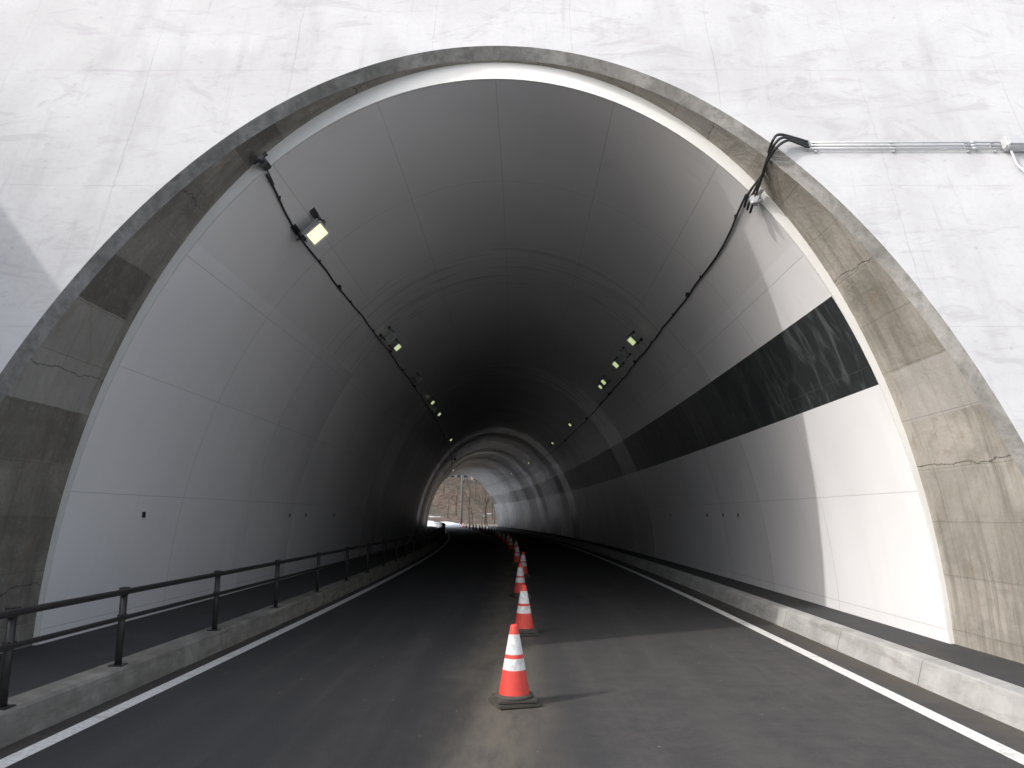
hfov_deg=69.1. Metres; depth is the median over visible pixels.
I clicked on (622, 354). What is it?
tunnel lamp
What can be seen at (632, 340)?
tunnel lamp
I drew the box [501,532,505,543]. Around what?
traffic cone
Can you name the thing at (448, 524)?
snow bank
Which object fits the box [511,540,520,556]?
traffic cone
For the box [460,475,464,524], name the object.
utility pole
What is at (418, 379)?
tunnel lamp
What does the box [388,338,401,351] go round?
tunnel lamp
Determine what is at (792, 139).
cable bundle
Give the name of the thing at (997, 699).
kerb
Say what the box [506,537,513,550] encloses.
traffic cone
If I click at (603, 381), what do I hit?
tunnel lamp
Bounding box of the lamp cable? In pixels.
[266,174,746,486]
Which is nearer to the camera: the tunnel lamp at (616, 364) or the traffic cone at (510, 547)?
the tunnel lamp at (616, 364)
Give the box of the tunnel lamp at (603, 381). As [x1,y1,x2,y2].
[600,375,609,385]
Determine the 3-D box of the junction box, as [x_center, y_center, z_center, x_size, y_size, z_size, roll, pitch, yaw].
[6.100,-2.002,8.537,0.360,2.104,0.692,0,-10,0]
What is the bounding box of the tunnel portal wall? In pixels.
[0,0,1023,442]
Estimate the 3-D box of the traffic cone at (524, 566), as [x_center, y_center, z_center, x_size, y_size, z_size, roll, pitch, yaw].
[0.317,5.100,21.032,0.391,0.699,0.391,3,-10,-16]
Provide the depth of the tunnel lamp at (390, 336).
18.15 m
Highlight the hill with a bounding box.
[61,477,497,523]
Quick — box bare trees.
[443,475,495,525]
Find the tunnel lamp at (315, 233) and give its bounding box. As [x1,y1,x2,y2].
[290,208,330,246]
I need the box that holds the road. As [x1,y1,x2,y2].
[0,526,1023,767]
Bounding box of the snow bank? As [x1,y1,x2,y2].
[427,521,461,526]
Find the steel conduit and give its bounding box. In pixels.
[804,141,1002,152]
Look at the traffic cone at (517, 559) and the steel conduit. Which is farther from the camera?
the traffic cone at (517, 559)
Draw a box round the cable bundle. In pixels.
[743,133,809,212]
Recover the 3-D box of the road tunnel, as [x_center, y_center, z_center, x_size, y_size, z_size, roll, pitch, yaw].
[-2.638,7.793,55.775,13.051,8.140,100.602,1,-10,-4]
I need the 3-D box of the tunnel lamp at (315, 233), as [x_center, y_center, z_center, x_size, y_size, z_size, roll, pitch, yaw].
[-3.059,-2.325,11.470,0.525,0.407,0.492,-43,-7,-7]
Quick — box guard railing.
[0,521,445,709]
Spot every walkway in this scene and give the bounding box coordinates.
[0,526,440,697]
[493,526,1023,687]
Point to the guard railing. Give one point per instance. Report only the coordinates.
(9, 645)
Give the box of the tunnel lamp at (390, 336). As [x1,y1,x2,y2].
[379,325,396,342]
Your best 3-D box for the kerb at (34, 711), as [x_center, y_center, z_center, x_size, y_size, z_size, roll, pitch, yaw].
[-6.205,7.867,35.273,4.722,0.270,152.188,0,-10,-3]
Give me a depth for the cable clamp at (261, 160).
9.57 m
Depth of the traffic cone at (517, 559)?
26.25 m
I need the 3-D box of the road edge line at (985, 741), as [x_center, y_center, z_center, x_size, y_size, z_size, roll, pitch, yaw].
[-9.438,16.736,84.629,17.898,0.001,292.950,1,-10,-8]
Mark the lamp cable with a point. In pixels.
(687, 294)
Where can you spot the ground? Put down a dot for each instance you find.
(463, 524)
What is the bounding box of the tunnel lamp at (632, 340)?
[626,330,642,346]
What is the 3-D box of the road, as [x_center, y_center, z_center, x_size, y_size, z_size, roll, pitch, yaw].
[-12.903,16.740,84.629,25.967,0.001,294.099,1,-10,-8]
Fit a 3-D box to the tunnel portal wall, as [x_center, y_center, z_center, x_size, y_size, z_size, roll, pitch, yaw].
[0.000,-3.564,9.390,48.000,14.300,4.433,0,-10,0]
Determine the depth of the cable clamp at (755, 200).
9.55 m
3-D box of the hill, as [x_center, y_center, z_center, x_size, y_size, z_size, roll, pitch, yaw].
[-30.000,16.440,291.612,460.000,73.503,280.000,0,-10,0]
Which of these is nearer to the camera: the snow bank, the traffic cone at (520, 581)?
the traffic cone at (520, 581)
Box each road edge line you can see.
[0,531,449,767]
[470,526,1023,764]
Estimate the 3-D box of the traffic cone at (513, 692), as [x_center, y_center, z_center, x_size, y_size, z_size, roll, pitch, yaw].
[0.020,2.591,6.893,0.391,0.699,0.391,3,-11,-17]
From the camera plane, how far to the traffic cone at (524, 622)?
10.79 m
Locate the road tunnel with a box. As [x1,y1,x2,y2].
[0,46,1023,663]
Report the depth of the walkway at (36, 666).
9.82 m
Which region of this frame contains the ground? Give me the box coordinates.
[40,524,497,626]
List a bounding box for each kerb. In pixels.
[0,526,445,748]
[486,526,1023,730]
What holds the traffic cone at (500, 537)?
on the road
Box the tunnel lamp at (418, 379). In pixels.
[412,373,421,382]
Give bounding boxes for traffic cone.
[488,624,540,709]
[497,530,501,540]
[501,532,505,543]
[504,534,509,546]
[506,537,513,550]
[508,563,531,597]
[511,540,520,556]
[512,545,520,564]
[515,552,531,577]
[515,585,539,636]
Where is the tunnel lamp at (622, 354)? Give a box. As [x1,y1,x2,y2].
[618,346,630,359]
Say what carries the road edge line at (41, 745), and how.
on the road
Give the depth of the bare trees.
149.70 m
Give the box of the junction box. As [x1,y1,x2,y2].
[1000,135,1023,171]
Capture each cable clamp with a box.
[252,151,274,184]
[748,188,763,205]
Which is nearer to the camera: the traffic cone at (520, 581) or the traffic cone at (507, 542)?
the traffic cone at (520, 581)
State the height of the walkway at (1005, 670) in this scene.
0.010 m
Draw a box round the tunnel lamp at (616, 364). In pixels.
[612,356,624,368]
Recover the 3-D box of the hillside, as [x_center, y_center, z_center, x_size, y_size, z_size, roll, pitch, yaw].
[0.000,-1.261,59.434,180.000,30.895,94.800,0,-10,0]

